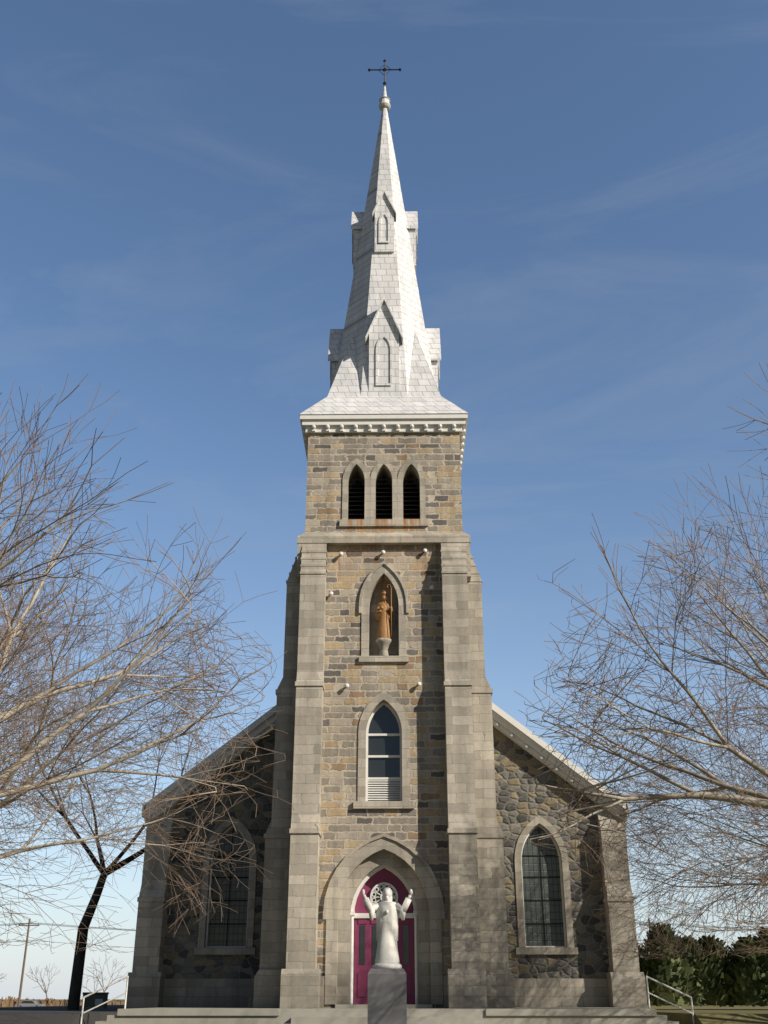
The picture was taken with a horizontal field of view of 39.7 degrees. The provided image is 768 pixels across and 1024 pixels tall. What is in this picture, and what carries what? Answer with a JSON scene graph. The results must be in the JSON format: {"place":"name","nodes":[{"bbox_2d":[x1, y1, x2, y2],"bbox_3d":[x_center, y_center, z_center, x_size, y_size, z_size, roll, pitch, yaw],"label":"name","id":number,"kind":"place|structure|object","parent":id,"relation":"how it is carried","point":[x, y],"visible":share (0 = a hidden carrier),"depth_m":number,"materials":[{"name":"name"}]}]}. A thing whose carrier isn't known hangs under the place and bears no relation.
{"place":"outdoors","nodes":[
{"label":"outdoors","id":0,"kind":"place"},
{"bbox_2d":[0,1005,123,1023],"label":"ground","id":1,"kind":"structure","parent":0,"point":[39,1015],"depth_m":29.39,"materials":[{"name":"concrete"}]},
{"bbox_2d":[82,992,108,1007],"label":"dumpster","id":2,"kind":"object","parent":1,"relation":"on","point":[95,999],"visible":0.8,"depth_m":45.57,"materials":[{"name":"green metal"}]},
{"bbox_2d":[0,670,240,1009],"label":"tree","id":3,"kind":"object","parent":1,"relation":"on","point":[74,996],"visible":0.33,"depth_m":38.88,"materials":[{"name":"brown plant"}]},
{"bbox_2d":[3,999,124,1003],"bbox_3d":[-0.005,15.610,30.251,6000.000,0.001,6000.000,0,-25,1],"label":"field","id":4,"kind":"structure","parent":0,"point":[114,1000],"depth_m":1038.24,"materials":[{"name":"brown plant"}]},
{"bbox_2d":[15,1000,44,1006],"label":"car","id":5,"kind":"object","parent":4,"relation":"on","point":[24,1003],"visible":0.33,"depth_m":170.56,"materials":[{"name":"grey paint"}]},
{"bbox_2d":[0,996,124,1006],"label":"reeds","id":6,"kind":"object","parent":4,"relation":"on","point":[9,1002],"visible":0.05,"depth_m":195.32,"materials":[{"name":"beige plant"}]},
{"bbox_2d":[0,954,126,997],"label":"bare trees","id":7,"kind":"object","parent":4,"relation":"on","point":[101,972],"visible":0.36,"depth_m":245.37,"materials":[{"name":"grey"}]},
{"bbox_2d":[0,524,272,953],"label":"tree","id":8,"kind":"object","parent":4,"relation":"on","point":[24,847],"visible":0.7,"depth_m":25.45,"materials":[{"name":"brown plant"}]},
{"bbox_2d":[0,374,293,859],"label":"tree","id":9,"kind":"object","parent":4,"relation":"on","point":[6,642],"visible":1,"depth_m":18.35,"materials":[{"name":"brown plant"}]},
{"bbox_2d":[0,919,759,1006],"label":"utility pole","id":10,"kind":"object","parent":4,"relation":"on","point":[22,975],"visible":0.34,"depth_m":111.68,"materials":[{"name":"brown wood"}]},
{"bbox_2d":[205,479,566,1007],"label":"windows and door","id":11,"kind":"structure","parent":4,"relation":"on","point":[544,916],"depth_m":35.78,"materials":[{"name":"glass"}]},
{"bbox_2d":[80,976,128,1023],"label":"handrail","id":12,"kind":"object","parent":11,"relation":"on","point":[84,997],"visible":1,"depth_m":28.97,"materials":[{"name":"white metal"}]},
{"bbox_2d":[329,549,433,687],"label":"floodlights","id":13,"kind":"object","parent":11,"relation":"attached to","point":[331,593],"visible":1,"depth_m":36.01,"materials":[{"name":"white paint"}]},
{"bbox_2d":[346,519,420,529],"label":"rust stains","id":14,"kind":"object","parent":11,"relation":"attached to","point":[404,521],"visible":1,"depth_m":37.13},
{"bbox_2d":[375,584,392,655],"bbox_3d":[0.006,3.711,35.940,0.616,2.573,0.540,0,-25,1],"label":"niche statue","id":15,"kind":"object","parent":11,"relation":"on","point":[384,614],"visible":0.97,"depth_m":35.82,"materials":[{"name":"gold metal"}]},
{"bbox_2d":[646,976,694,1023],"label":"handrail","id":16,"kind":"object","parent":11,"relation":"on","point":[680,992],"visible":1,"depth_m":28.79,"materials":[{"name":"white metal"}]},
{"bbox_2d":[126,808,647,1008],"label":"trim","id":17,"kind":"structure","parent":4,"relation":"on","point":[623,985],"depth_m":34.96,"materials":[{"name":"beige stone"}]},
{"bbox_2d":[95,1007,678,1023],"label":"steps","id":18,"kind":"structure","parent":4,"relation":"on","point":[515,1015],"depth_m":28.28,"materials":[{"name":"grey concrete"}]},
{"bbox_2d":[362,888,412,1023],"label":"sacred heart statue","id":19,"kind":"object","parent":4,"relation":"on","point":[387,994],"visible":1,"depth_m":22.08,"materials":[{"name":"stone"}]},
{"bbox_2d":[515,363,767,937],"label":"tree","id":20,"kind":"object","parent":4,"relation":"on","point":[760,801],"visible":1,"depth_m":18.27,"materials":[{"name":"brown plant"}]},
{"bbox_2d":[563,560,767,959],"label":"tree","id":21,"kind":"object","parent":4,"relation":"on","point":[747,883],"visible":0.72,"depth_m":29.36,"materials":[{"name":"brown plant"}]},
{"bbox_2d":[305,433,462,1007],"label":"tower stone wall","id":22,"kind":"structure","parent":0,"point":[346,828],"depth_m":35.21,"materials":[{"name":"beige stone"}]},
{"bbox_2d":[299,86,467,471],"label":"church spire","id":23,"kind":"structure","parent":22,"relation":"on","point":[384,354],"depth_m":42.53,"materials":[{"name":"silver metal"}]},
{"bbox_2d":[368,59,401,85],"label":"cross","id":24,"kind":"object","parent":23,"relation":"on","point":[384,69],"visible":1,"depth_m":49.90,"materials":[{"name":"black metal"}]},
{"bbox_2d":[253,458,514,1007],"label":"tower stone trim","id":25,"kind":"structure","parent":22,"relation":"attached to","point":[479,974],"depth_m":32.97,"materials":[{"name":"beige stone"}]},
{"bbox_2d":[300,414,467,470],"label":"cornice","id":26,"kind":"structure","parent":22,"relation":"attached to","point":[388,423],"depth_m":38.66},
{"bbox_2d":[0,0,767,998],"label":"sky","id":27,"kind":"structure","parent":0,"point":[182,182],"materials":[{"name":"blue"}]},
{"bbox_2d":[162,718,609,978],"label":"stone wall","id":28,"kind":"structure","parent":0,"point":[520,805],"depth_m":36.62,"materials":[{"name":"grey stone"}]},
{"bbox_2d":[162,712,622,807],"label":"roof","id":29,"kind":"structure","parent":28,"relation":"on","point":[495,712],"depth_m":37.95,"materials":[{"name":"grey metal"}]},
{"bbox_2d":[142,703,629,826],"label":"roof edge trim","id":30,"kind":"structure","parent":29,"relation":"attached to","point":[496,725],"depth_m":37.61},
{"bbox_2d":[648,1005,767,1023],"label":"terrace lawn","id":31,"kind":"structure","parent":0,"point":[735,1014],"depth_m":30.07,"materials":[{"name":"green plant"}]},
{"bbox_2d":[637,923,767,1006],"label":"hedge cedars","id":32,"kind":"object","parent":31,"relation":"on","point":[728,979],"visible":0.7,"depth_m":38.52,"materials":[{"name":"green plant"}]}
]}

